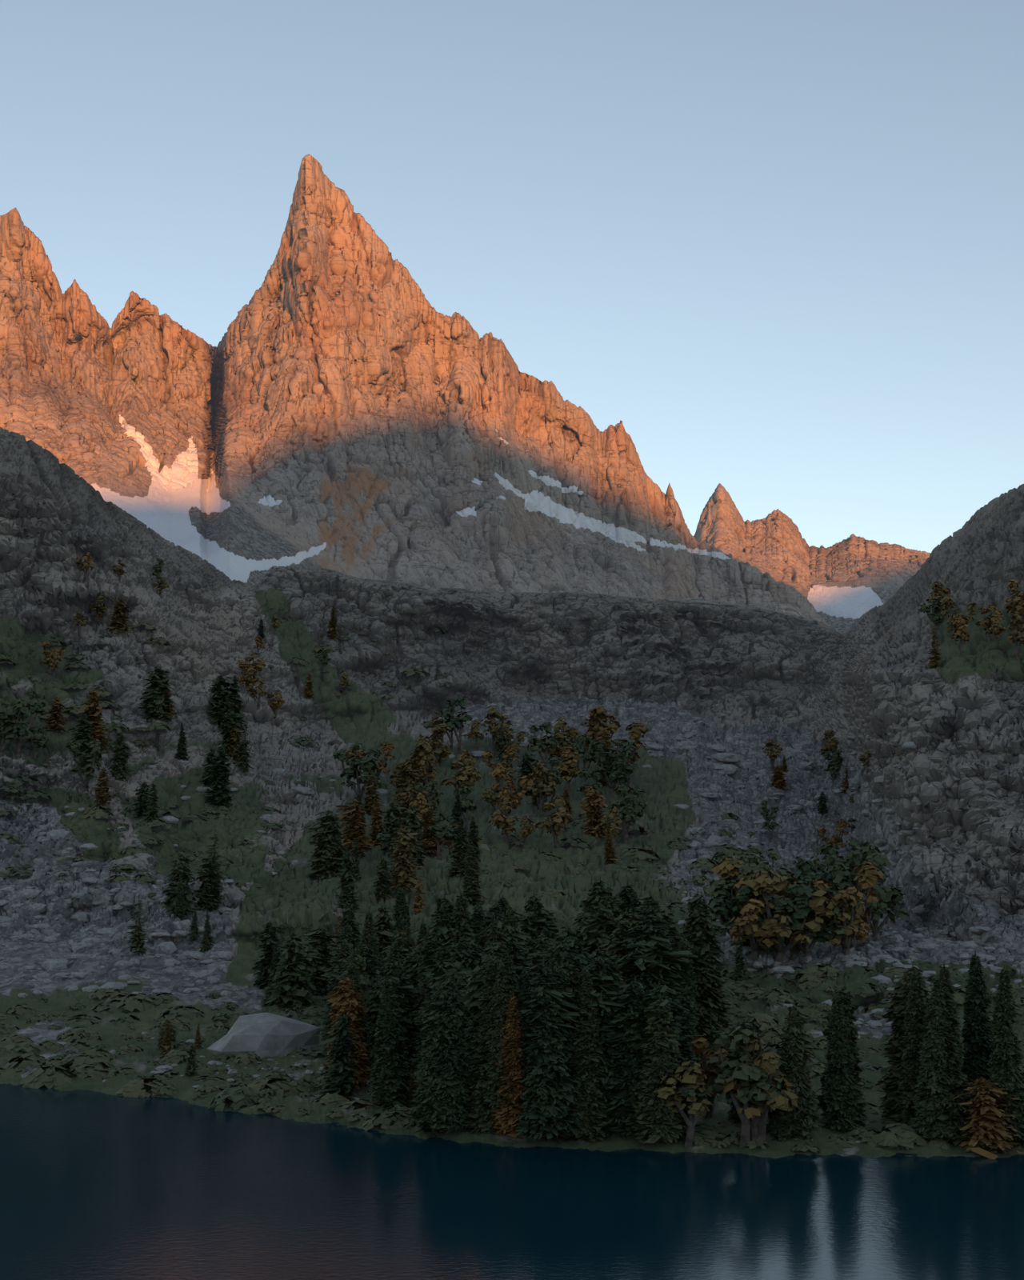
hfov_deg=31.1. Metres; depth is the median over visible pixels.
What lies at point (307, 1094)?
shrub
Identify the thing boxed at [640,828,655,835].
shrub
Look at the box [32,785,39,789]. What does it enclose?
boulder
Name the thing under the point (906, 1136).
boulder
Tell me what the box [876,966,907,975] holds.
shrub
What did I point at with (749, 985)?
shrub
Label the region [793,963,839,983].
shrub
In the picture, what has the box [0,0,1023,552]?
sky
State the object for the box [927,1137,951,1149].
shrub
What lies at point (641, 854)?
shrub
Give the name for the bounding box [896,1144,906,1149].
shrub
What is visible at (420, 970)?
tree
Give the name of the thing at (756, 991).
shrub
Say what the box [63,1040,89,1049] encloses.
shrub
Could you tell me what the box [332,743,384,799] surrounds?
tree
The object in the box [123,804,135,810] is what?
shrub
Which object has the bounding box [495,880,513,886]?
shrub
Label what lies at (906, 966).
boulder
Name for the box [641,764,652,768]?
boulder
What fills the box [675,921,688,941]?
tree
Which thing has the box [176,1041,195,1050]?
shrub
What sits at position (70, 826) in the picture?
shrub
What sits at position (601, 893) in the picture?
tree
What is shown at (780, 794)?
boulder
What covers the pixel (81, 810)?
boulder
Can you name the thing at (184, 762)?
boulder
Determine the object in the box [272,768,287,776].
boulder
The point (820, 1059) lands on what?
shrub
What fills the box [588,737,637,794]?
tree
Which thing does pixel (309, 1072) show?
boulder
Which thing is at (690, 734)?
boulder
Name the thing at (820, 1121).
shrub
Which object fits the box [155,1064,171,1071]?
boulder
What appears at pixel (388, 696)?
shrub
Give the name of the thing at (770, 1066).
tree
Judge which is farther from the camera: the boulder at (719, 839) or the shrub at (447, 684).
the shrub at (447, 684)
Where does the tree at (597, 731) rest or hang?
on the terrain
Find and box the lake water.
[0,1083,1023,1279]
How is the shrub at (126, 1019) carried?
on the terrain
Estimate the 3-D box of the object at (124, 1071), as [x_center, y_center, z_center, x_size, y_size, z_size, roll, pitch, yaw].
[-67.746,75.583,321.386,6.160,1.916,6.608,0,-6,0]
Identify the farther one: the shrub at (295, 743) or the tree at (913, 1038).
the shrub at (295, 743)
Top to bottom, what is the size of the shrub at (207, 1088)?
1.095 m
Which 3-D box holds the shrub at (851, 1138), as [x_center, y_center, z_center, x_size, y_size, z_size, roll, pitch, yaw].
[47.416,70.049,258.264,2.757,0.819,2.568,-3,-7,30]
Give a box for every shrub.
[0,652,11,660]
[0,659,18,665]
[0,785,22,792]
[0,809,17,816]
[0,833,18,839]
[0,1024,19,1031]
[2,1033,33,1044]
[3,792,20,799]
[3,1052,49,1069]
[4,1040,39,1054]
[5,866,15,870]
[5,1004,36,1015]
[6,838,15,843]
[7,868,34,876]
[12,774,42,787]
[14,793,31,799]
[15,1067,29,1071]
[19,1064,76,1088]
[20,789,51,799]
[26,1018,39,1023]
[37,998,48,1003]
[37,1012,57,1018]
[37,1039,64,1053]
[38,710,79,719]
[38,1016,51,1020]
[39,1058,62,1068]
[41,760,52,766]
[47,640,67,646]
[48,1024,60,1030]
[48,1054,66,1059]
[56,1026,101,1041]
[59,1012,67,1015]
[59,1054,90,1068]
[60,1014,101,1026]
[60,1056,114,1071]
[61,704,83,714]
[62,823,76,829]
[63,653,87,659]
[63,1032,88,1042]
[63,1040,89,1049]
[64,661,91,670]
[64,703,87,714]
[68,1003,85,1008]
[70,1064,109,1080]
[72,855,90,861]
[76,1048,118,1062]
[80,804,116,818]
[83,698,120,708]
[87,689,114,697]
[88,988,130,999]
[88,1033,105,1040]
[90,684,106,689]
[92,998,129,1013]
[92,1043,107,1048]
[98,723,116,730]
[105,721,131,732]
[105,992,129,1001]
[106,873,131,882]
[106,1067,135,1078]
[108,790,119,795]
[108,864,130,871]
[109,856,120,859]
[109,1014,139,1025]
[110,715,121,719]
[111,822,129,828]
[112,852,123,857]
[114,863,137,869]
[115,992,155,1011]
[115,1049,131,1054]
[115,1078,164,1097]
[116,827,128,831]
[116,832,123,836]
[120,809,131,814]
[120,845,143,854]
[120,1044,143,1053]
[121,1035,132,1039]
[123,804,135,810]
[127,868,139,872]
[128,726,153,731]
[130,622,156,631]
[131,739,149,746]
[132,872,156,883]
[132,1075,146,1080]
[136,1034,152,1041]
[140,992,179,1004]
[142,837,163,844]
[144,818,168,826]
[144,1060,164,1067]
[145,636,171,645]
[147,721,171,731]
[147,1072,172,1082]
[148,892,155,896]
[148,1024,162,1032]
[152,1005,204,1021]
[156,807,178,816]
[156,1049,201,1063]
[156,1084,179,1095]
[159,1017,189,1027]
[161,1071,179,1078]
[166,804,177,807]
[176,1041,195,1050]
[179,1025,191,1031]
[181,812,208,822]
[190,1095,199,1099]
[191,857,204,863]
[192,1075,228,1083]
[192,1092,207,1098]
[193,1084,217,1092]
[204,808,221,813]
[204,992,221,999]
[208,1036,216,1039]
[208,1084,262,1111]
[210,1006,235,1011]
[210,1011,238,1019]
[211,1087,223,1091]
[212,813,234,820]
[212,1052,235,1063]
[212,1066,228,1074]
[214,1020,233,1028]
[215,856,233,864]
[216,805,231,810]
[216,1025,230,1034]
[216,1084,234,1091]
[219,1001,239,1009]
[220,875,231,879]
[220,1031,228,1034]
[226,1012,248,1021]
[229,1074,239,1078]
[234,881,245,886]
[234,1051,261,1065]
[237,839,251,844]
[237,1072,251,1077]
[237,1082,247,1088]
[245,1076,254,1081]
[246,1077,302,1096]
[248,809,259,813]
[248,1101,274,1111]
[256,1065,273,1071]
[256,1102,276,1109]
[260,806,280,812]
[260,822,268,826]
[260,1088,276,1095]
[263,822,286,828]
[263,1069,289,1078]
[264,780,274,784]
[264,851,281,856]
[265,1105,285,1112]
[272,858,283,862]
[279,1008,291,1015]
[279,1076,295,1082]
[281,1009,303,1019]
[286,656,309,665]
[286,1047,307,1056]
[286,1065,299,1071]
[289,741,304,746]
[289,1048,325,1059]
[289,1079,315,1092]
[292,736,319,746]
[293,1108,306,1115]
[294,780,307,783]
[296,1064,308,1070]
[297,1016,310,1019]
[297,1092,314,1098]
[299,716,307,720]
[300,1005,327,1015]
[302,1109,315,1114]
[305,1007,319,1015]
[306,1019,320,1024]
[308,1080,321,1089]
[311,644,335,653]
[311,1046,330,1058]
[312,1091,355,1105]
[316,1072,327,1081]
[316,1080,326,1085]
[326,1109,343,1118]
[327,740,342,743]
[334,690,345,696]
[338,636,351,640]
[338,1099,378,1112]
[348,1114,364,1122]
[360,1111,408,1131]
[365,1104,384,1110]
[372,1109,411,1127]
[380,694,395,698]
[381,681,392,684]
[384,650,391,655]
[385,1104,405,1111]
[389,1112,412,1125]
[390,1104,411,1111]
[396,667,429,676]
[400,609,415,615]
[400,1105,415,1123]
[401,684,414,689]
[420,720,432,726]
[426,627,447,634]
[438,672,452,675]
[438,682,452,687]
[468,909,487,918]
[475,870,487,874]
[488,900,498,904]
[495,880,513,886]
[501,834,517,842]
[509,814,533,824]
[509,840,527,845]
[510,864,529,869]
[534,851,562,860]
[540,888,569,896]
[552,837,592,847]
[559,828,570,831]
[568,873,582,876]
[571,819,587,827]
[612,820,643,832]
[614,865,643,871]
[615,848,660,859]
[636,896,660,908]
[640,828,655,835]
[643,845,655,851]
[650,815,662,819]
[656,869,671,875]
[656,879,663,883]
[659,885,679,892]
[660,902,689,913]
[661,900,671,903]
[665,840,685,847]
[672,844,691,849]
[673,835,691,841]
[676,896,685,903]
[680,880,697,884]
[681,1128,725,1143]
[687,857,719,870]
[688,875,711,884]
[695,1122,718,1131]
[700,867,712,871]
[702,884,715,895]
[703,821,718,827]
[711,1140,730,1148]
[713,844,747,855]
[716,828,732,835]
[720,812,740,820]
[720,965,757,978]
[720,976,735,983]
[720,1132,740,1144]
[723,1120,759,1131]
[724,1002,737,1007]
[724,1012,737,1020]
[725,980,759,993]
[726,981,748,992]
[731,995,739,999]
[733,1012,778,1031]
[740,988,767,999]
[740,1139,770,1148]
[748,945,772,955]
[749,1130,778,1139]
[756,1027,785,1041]
[757,988,795,999]
[760,966,803,982]
[760,1043,783,1053]
[762,1036,781,1044]
[768,994,797,1007]
[786,977,799,986]
[791,1143,819,1152]
[792,1136,803,1140]
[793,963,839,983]
[794,996,811,1006]
[796,975,827,990]
[804,1136,814,1142]
[805,1057,825,1067]
[805,1064,823,1079]
[807,1014,827,1022]
[810,1039,828,1048]
[811,1062,825,1073]
[812,1002,831,1011]
[813,1121,830,1131]
[814,1057,823,1063]
[816,1026,824,1031]
[816,1118,824,1123]
[821,970,839,976]
[825,988,835,991]
[825,1134,848,1143]
[841,1143,853,1147]
[842,1136,855,1141]
[847,1125,867,1135]
[853,992,876,997]
[854,1129,881,1141]
[856,982,883,995]
[856,1050,867,1055]
[857,1079,864,1084]
[858,1033,870,1039]
[860,968,878,975]
[860,1002,884,1013]
[861,1065,879,1071]
[862,1101,883,1115]
[863,1047,881,1053]
[863,1080,873,1083]
[872,1012,883,1018]
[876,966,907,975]
[878,1076,890,1087]
[880,997,891,1003]
[880,1115,900,1123]
[884,1119,899,1124]
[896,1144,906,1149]
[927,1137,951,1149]
[948,968,962,975]
[952,988,966,1003]
[955,1032,964,1047]
[956,1016,967,1027]
[957,1017,963,1030]
[963,1144,989,1151]
[991,984,1023,998]
[1013,997,1023,1005]
[1017,1040,1023,1045]
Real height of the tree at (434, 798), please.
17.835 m
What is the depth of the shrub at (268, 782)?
731.21 m
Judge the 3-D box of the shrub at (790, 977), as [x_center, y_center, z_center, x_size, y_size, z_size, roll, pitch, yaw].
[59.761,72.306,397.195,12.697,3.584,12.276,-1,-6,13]
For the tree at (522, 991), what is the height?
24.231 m
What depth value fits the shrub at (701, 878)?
540.05 m
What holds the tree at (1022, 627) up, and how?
on the terrain
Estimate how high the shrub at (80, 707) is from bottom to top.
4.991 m
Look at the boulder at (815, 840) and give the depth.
672.83 m
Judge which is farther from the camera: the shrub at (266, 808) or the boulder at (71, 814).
the shrub at (266, 808)
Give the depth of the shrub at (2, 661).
725.13 m
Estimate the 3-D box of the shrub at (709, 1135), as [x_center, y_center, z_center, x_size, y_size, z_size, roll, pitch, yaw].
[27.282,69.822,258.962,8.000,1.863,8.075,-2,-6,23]
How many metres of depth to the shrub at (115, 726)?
701.42 m
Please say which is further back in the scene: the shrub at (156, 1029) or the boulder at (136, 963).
the boulder at (136, 963)
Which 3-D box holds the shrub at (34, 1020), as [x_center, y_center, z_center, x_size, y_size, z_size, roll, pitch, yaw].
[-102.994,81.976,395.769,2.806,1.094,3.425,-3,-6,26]
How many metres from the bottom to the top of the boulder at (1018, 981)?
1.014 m
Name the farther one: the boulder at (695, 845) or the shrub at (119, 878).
the boulder at (695, 845)
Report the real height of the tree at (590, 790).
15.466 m
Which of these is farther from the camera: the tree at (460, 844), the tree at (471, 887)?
the tree at (460, 844)
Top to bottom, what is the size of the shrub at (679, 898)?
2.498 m
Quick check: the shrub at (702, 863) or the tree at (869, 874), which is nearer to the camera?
the tree at (869, 874)
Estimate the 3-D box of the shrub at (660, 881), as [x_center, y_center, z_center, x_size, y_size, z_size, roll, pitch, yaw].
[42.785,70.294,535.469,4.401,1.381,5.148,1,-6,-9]
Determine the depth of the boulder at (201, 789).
665.03 m
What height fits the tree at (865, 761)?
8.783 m
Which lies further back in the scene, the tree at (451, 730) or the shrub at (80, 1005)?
the tree at (451, 730)
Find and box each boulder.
[0,886,15,891]
[0,900,10,906]
[0,916,12,923]
[1,922,11,927]
[1,965,9,969]
[9,956,22,962]
[10,903,23,907]
[10,935,22,940]
[18,992,27,998]
[20,888,40,899]
[24,965,34,969]
[27,934,35,938]
[30,903,46,912]
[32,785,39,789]
[32,923,51,929]
[32,989,42,995]
[33,915,41,919]
[36,824,47,832]
[36,972,50,978]
[38,832,46,835]
[40,958,67,970]
[41,979,52,983]
[42,936,57,942]
[45,891,55,896]
[46,829,69,839]
[55,972,70,977]
[56,1041,66,1044]
[63,882,72,888]
[64,847,73,851]
[65,812,75,816]
[65,898,71,904]
[67,985,78,991]
[68,942,80,946]
[68,972,87,979]
[69,911,89,922]
[70,892,83,899]
[70,945,83,951]
[70,952,87,961]
[78,807,84,811]
[79,843,98,851]
[80,936,100,946]
[81,876,99,883]
[81,985,99,991]
[85,868,95,871]
[86,778,100,788]
[92,900,104,905]
[96,928,118,935]
[99,981,127,989]
[107,892,115,897]
[108,948,122,953]
[109,1049,115,1053]
[110,888,120,892]
[112,904,123,910]
[112,950,119,956]
[114,960,133,967]
[116,826,125,831]
[118,974,131,979]
[119,901,133,907]
[122,932,127,938]
[126,980,140,983]
[129,958,139,967]
[148,764,156,769]
[148,932,171,937]
[150,894,160,899]
[150,1070,163,1074]
[151,880,161,883]
[152,989,160,993]
[154,953,162,957]
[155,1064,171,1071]
[156,941,176,954]
[157,897,166,903]
[163,816,179,824]
[163,962,174,967]
[164,958,176,963]
[171,930,190,937]
[178,951,205,959]
[179,760,188,763]
[180,796,190,800]
[180,920,190,927]
[183,988,202,993]
[185,1039,195,1043]
[196,786,206,791]
[196,980,205,983]
[197,926,204,933]
[200,959,214,963]
[207,976,219,983]
[207,1012,320,1059]
[207,1060,218,1064]
[209,980,217,983]
[216,906,231,912]
[217,951,234,960]
[220,990,232,996]
[224,879,234,883]
[226,1078,234,1082]
[227,1068,237,1075]
[229,787,239,791]
[259,816,270,822]
[262,814,274,817]
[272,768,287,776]
[288,786,315,795]
[291,860,298,864]
[304,1069,314,1074]
[376,788,391,795]
[446,754,455,759]
[462,720,472,724]
[469,751,491,757]
[504,707,514,711]
[641,744,663,751]
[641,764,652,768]
[650,753,658,757]
[654,736,665,742]
[673,804,689,809]
[676,737,685,741]
[676,920,686,924]
[677,896,694,903]
[682,745,696,750]
[684,732,695,735]
[684,734,693,738]
[686,858,696,865]
[689,827,705,835]
[689,840,701,849]
[696,720,705,724]
[698,792,718,798]
[700,774,706,779]
[702,854,710,858]
[704,841,721,847]
[705,761,713,767]
[706,744,725,752]
[707,835,724,844]
[708,765,723,770]
[712,752,739,763]
[714,764,738,775]
[716,957,723,964]
[721,800,732,804]
[725,819,735,822]
[728,944,751,954]
[737,785,745,789]
[738,761,753,770]
[741,774,748,778]
[747,968,756,971]
[750,843,759,847]
[752,819,775,825]
[752,960,763,968]
[757,768,768,775]
[758,829,768,833]
[771,965,794,974]
[772,792,784,796]
[782,771,792,777]
[782,1003,795,1007]
[786,804,803,810]
[788,809,798,815]
[796,761,816,770]
[797,799,806,804]
[802,956,811,963]
[803,800,818,808]
[804,857,820,860]
[809,784,819,789]
[811,1031,823,1037]
[812,838,819,843]
[813,792,826,801]
[817,763,823,767]
[820,999,832,1007]
[821,811,830,816]
[832,788,843,796]
[841,953,860,961]
[844,960,867,966]
[845,961,860,967]
[848,777,860,788]
[850,751,857,755]
[852,1005,866,1012]
[852,1020,862,1025]
[860,808,868,817]
[862,1012,871,1016]
[865,1020,882,1028]
[867,1123,927,1149]
[869,1008,884,1015]
[871,974,891,985]
[872,798,883,806]
[873,775,883,783]
[874,839,885,844]
[876,954,892,959]
[878,846,888,853]
[883,1021,891,1027]
[884,807,895,814]
[884,958,899,961]
[884,960,893,963]
[886,987,895,990]
[888,934,904,940]
[891,946,902,953]
[892,764,902,768]
[892,961,903,966]
[894,821,903,825]
[896,964,918,968]
[897,830,915,836]
[898,899,903,904]
[902,741,916,751]
[910,908,920,913]
[911,886,919,891]
[911,933,923,936]
[913,941,939,951]
[915,928,923,931]
[920,970,935,978]
[935,929,949,935]
[948,931,955,937]
[952,984,960,987]
[958,941,979,947]
[958,968,969,973]
[959,952,969,957]
[969,934,980,940]
[971,926,989,933]
[976,953,987,960]
[983,946,995,950]
[985,956,995,961]
[989,966,1003,973]
[990,988,997,992]
[1013,979,1022,983]
[1018,960,1023,967]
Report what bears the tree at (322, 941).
on the terrain
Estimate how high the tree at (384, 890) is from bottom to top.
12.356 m
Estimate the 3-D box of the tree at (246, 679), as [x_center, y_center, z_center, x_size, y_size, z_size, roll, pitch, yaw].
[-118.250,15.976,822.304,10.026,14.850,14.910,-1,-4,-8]
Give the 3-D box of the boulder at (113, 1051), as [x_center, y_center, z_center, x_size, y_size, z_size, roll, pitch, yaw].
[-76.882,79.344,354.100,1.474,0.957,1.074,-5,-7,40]
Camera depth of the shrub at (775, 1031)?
339.45 m
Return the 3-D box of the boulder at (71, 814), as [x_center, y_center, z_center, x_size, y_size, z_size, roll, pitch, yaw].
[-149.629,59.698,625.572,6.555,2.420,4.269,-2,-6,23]
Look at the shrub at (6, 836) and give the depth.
611.34 m
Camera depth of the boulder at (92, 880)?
551.52 m
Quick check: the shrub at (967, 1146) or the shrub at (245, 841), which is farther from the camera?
the shrub at (245, 841)
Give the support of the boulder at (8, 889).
on the terrain
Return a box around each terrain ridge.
[0,154,835,630]
[693,483,931,634]
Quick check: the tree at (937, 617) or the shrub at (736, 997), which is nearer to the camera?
the shrub at (736, 997)
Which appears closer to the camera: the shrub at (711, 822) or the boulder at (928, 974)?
the boulder at (928, 974)
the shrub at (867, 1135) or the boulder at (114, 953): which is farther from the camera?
the boulder at (114, 953)
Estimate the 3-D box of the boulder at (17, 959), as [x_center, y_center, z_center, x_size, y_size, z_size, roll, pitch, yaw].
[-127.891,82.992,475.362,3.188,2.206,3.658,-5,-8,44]
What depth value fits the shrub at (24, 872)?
569.34 m
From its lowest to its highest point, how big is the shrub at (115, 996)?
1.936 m
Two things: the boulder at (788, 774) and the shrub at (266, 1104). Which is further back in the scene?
the boulder at (788, 774)
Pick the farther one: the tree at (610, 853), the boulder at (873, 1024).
the tree at (610, 853)
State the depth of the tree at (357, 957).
325.02 m
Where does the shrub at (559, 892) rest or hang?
on the terrain
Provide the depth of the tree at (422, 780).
750.70 m
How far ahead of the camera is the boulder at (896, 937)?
431.42 m
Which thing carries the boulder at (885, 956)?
on the terrain
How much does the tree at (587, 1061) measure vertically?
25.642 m
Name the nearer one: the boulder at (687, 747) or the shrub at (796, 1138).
the shrub at (796, 1138)
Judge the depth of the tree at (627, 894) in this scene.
319.37 m
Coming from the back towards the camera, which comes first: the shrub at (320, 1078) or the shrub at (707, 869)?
the shrub at (707, 869)
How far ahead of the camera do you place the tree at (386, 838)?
585.25 m
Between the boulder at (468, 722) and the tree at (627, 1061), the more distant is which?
the boulder at (468, 722)
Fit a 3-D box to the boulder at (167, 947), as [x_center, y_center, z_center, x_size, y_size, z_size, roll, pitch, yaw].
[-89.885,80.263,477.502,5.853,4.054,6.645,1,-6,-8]
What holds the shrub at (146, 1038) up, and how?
on the terrain
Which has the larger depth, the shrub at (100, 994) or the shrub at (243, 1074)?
the shrub at (100, 994)
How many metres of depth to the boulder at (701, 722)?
871.78 m
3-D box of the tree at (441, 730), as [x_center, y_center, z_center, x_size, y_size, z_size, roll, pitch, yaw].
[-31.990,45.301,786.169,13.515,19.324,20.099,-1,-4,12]
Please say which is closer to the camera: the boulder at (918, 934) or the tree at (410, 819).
the boulder at (918, 934)
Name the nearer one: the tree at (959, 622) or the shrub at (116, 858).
the shrub at (116, 858)
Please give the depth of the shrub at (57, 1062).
331.31 m
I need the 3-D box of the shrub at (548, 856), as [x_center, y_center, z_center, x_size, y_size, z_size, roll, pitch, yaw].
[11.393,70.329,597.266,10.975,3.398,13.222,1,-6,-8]
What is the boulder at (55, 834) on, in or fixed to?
on the terrain
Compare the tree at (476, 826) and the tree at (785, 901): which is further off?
the tree at (476, 826)
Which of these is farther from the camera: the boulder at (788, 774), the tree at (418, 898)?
the boulder at (788, 774)
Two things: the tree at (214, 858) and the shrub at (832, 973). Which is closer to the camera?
the shrub at (832, 973)
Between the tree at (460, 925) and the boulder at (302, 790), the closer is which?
the tree at (460, 925)
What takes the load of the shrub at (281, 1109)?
on the terrain
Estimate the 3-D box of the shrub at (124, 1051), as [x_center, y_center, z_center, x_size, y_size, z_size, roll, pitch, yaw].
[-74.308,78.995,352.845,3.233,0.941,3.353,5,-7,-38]
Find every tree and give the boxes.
[0,698,29,757]
[8,712,32,759]
[24,726,48,760]
[26,691,45,730]
[39,645,63,675]
[40,640,65,668]
[44,696,67,732]
[48,651,59,680]
[64,738,105,792]
[67,714,95,759]
[70,688,110,749]
[73,552,94,583]
[73,612,88,635]
[88,584,95,613]
[88,594,107,618]
[92,766,112,806]
[94,608,103,625]
[104,599,131,633]
[106,731,135,780]
[112,558,126,582]
[124,893,150,955]
[130,780,154,818]
[136,666,178,722]
[140,783,161,823]
[150,574,169,597]
[152,557,164,583]
[154,1020,180,1048]
[158,1019,173,1055]
[160,853,206,919]
[161,676,177,718]
[172,876,186,919]
[174,722,190,760]
[183,1045,200,1076]
[186,908,199,941]
[191,859,225,911]
[192,1024,203,1048]
[194,828,225,887]
[196,746,232,807]
[199,748,216,786]
[199,910,214,951]
[205,674,245,730]
[215,696,239,751]
[216,737,231,783]
[224,724,246,763]
[229,673,246,730]
[230,717,254,772]
[236,660,257,691]
[244,652,266,675]
[245,677,267,709]
[249,920,286,989]
[253,635,265,657]
[256,618,265,638]
[260,942,279,1006]
[265,932,322,1011]
[267,689,284,719]
[270,615,282,635]
[300,809,346,880]
[301,927,337,996]
[302,673,314,699]
[313,648,331,670]
[315,1010,358,1095]
[317,940,352,1053]
[321,975,372,1090]
[325,606,339,639]
[326,924,360,1005]
[330,905,363,984]
[330,914,342,951]
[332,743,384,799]
[332,844,362,911]
[333,941,382,988]
[336,799,375,856]
[339,672,350,695]
[340,943,369,999]
[344,743,359,761]
[344,792,366,837]
[346,960,372,1087]
[350,837,362,880]
[354,741,395,779]
[360,774,382,815]
[360,906,394,968]
[360,909,379,961]
[363,974,385,1071]
[366,976,414,1108]
[367,796,384,847]
[370,956,422,1076]
[372,857,396,901]
[376,800,407,853]
[376,824,407,852]
[379,968,384,977]
[380,932,416,969]
[381,885,412,967]
[381,946,391,969]
[383,934,418,967]
[385,806,428,872]
[388,825,425,894]
[389,763,403,794]
[391,757,420,806]
[393,859,407,896]
[398,791,417,812]
[401,930,417,949]
[401,935,425,1031]
[402,924,411,937]
[406,980,461,1138]
[407,790,430,845]
[407,1070,421,1104]
[408,734,439,788]
[409,892,479,1072]
[409,932,432,1049]
[409,992,432,1079]
[411,778,443,814]
[411,874,427,915]
[412,738,437,763]
[413,750,437,786]
[413,972,475,1135]
[415,737,435,784]
[416,920,427,949]
[416,966,430,1036]
[417,806,443,857]
[424,723,451,767]
[425,934,483,998]
[426,708,447,763]
[427,813,457,859]
[433,820,463,855]
[437,707,459,751]
[440,754,481,799]
[440,890,478,971]
[441,695,472,754]
[443,816,468,878]
[451,785,476,835]
[451,788,464,839]
[454,749,479,779]
[457,938,518,1096]
[458,992,472,1065]
[459,837,487,906]
[460,950,499,1133]
[464,818,481,872]
[466,719,484,751]
[467,816,483,853]
[468,1008,483,1019]
[469,901,487,943]
[474,916,517,971]
[476,937,519,978]
[480,706,512,756]
[481,743,520,780]
[481,784,499,811]
[483,961,512,1133]
[484,900,503,926]
[485,952,525,1129]
[487,993,528,1138]
[488,800,519,844]
[489,765,533,816]
[492,712,514,763]
[493,725,515,760]
[494,723,527,756]
[496,895,508,911]
[499,903,532,963]
[501,931,535,988]
[501,966,534,1127]
[502,773,519,791]
[515,957,583,1143]
[516,752,541,795]
[516,894,567,971]
[518,816,535,845]
[520,923,575,982]
[526,720,558,767]
[527,934,549,971]
[528,782,537,807]
[528,925,553,951]
[530,760,550,809]
[532,763,557,817]
[532,776,551,811]
[532,940,552,985]
[534,793,573,847]
[538,726,579,759]
[546,754,566,807]
[548,716,572,760]
[548,926,591,967]
[551,744,583,787]
[552,960,568,1139]
[556,936,587,988]
[556,1011,594,1139]
[559,746,578,792]
[560,788,576,823]
[560,960,607,1141]
[560,964,613,1142]
[570,733,585,777]
[570,894,611,962]
[572,876,625,955]
[574,946,641,1137]
[576,733,599,785]
[576,768,603,820]
[577,784,607,816]
[578,790,606,838]
[580,708,613,750]
[587,704,620,757]
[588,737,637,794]
[593,721,648,772]
[595,727,611,786]
[596,976,648,1137]
[599,909,687,1059]
[600,805,623,851]
[603,824,619,864]
[607,922,618,947]
[608,784,647,843]
[609,760,629,799]
[610,876,647,923]
[612,746,638,794]
[616,792,639,844]
[616,904,699,1107]
[626,993,687,1145]
[637,895,678,935]
[639,980,695,1131]
[655,906,702,1063]
[656,1059,712,1150]
[674,935,700,1061]
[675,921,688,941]
[676,1057,712,1127]
[680,888,734,1063]
[681,1033,732,1119]
[704,1023,767,1149]
[708,856,773,943]
[708,879,755,946]
[710,856,799,927]
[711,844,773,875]
[721,1032,798,1145]
[723,1060,756,1136]
[727,1016,765,1127]
[728,876,778,960]
[728,916,751,947]
[732,932,747,980]
[734,1051,786,1147]
[742,848,797,895]
[742,869,837,964]
[744,893,793,959]
[754,882,835,959]
[759,800,778,823]
[761,738,783,770]
[762,815,779,839]
[765,1048,799,1140]
[769,765,789,790]
[770,880,836,963]
[774,1003,822,1139]
[776,871,819,923]
[781,755,787,772]
[792,855,827,883]
[795,854,846,930]
[798,856,846,882]
[812,861,883,947]
[814,792,828,814]
[816,819,849,852]
[816,836,881,903]
[816,982,868,1120]
[817,880,835,928]
[819,730,838,752]
[820,737,839,764]
[820,748,843,783]
[822,992,867,1132]
[824,886,868,955]
[826,887,867,952]
[829,845,891,941]
[839,763,849,795]
[843,855,886,884]
[846,818,857,839]
[848,789,856,802]
[858,750,871,775]
[866,870,908,938]
[874,964,931,1119]
[893,968,927,1126]
[909,962,973,1146]
[911,973,960,1143]
[916,596,950,634]
[924,624,943,668]
[925,580,944,612]
[928,582,956,619]
[939,593,977,635]
[951,613,971,657]
[953,1077,1023,1159]
[960,952,994,1095]
[964,1074,991,1131]
[976,603,1003,640]
[984,615,1007,645]
[986,965,1023,1145]
[1003,591,1023,631]
[1006,1096,1023,1147]
[1007,575,1023,606]
[1007,612,1023,662]
[1021,622,1023,645]
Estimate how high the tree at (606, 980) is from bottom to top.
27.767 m
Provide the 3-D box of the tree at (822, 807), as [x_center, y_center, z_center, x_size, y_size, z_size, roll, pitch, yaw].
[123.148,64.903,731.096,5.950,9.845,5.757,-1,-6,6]
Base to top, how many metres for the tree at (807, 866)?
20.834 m
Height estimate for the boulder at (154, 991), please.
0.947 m
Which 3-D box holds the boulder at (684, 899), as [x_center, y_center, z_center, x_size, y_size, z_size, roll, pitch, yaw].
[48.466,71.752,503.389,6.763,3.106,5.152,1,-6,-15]
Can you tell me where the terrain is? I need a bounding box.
[0,427,1023,1158]
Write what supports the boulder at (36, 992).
on the terrain
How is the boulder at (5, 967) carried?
on the terrain
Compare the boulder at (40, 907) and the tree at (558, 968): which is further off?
the boulder at (40, 907)
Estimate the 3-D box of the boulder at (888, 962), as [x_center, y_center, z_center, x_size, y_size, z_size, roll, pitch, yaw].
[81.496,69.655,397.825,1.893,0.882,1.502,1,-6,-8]
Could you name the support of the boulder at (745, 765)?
on the terrain

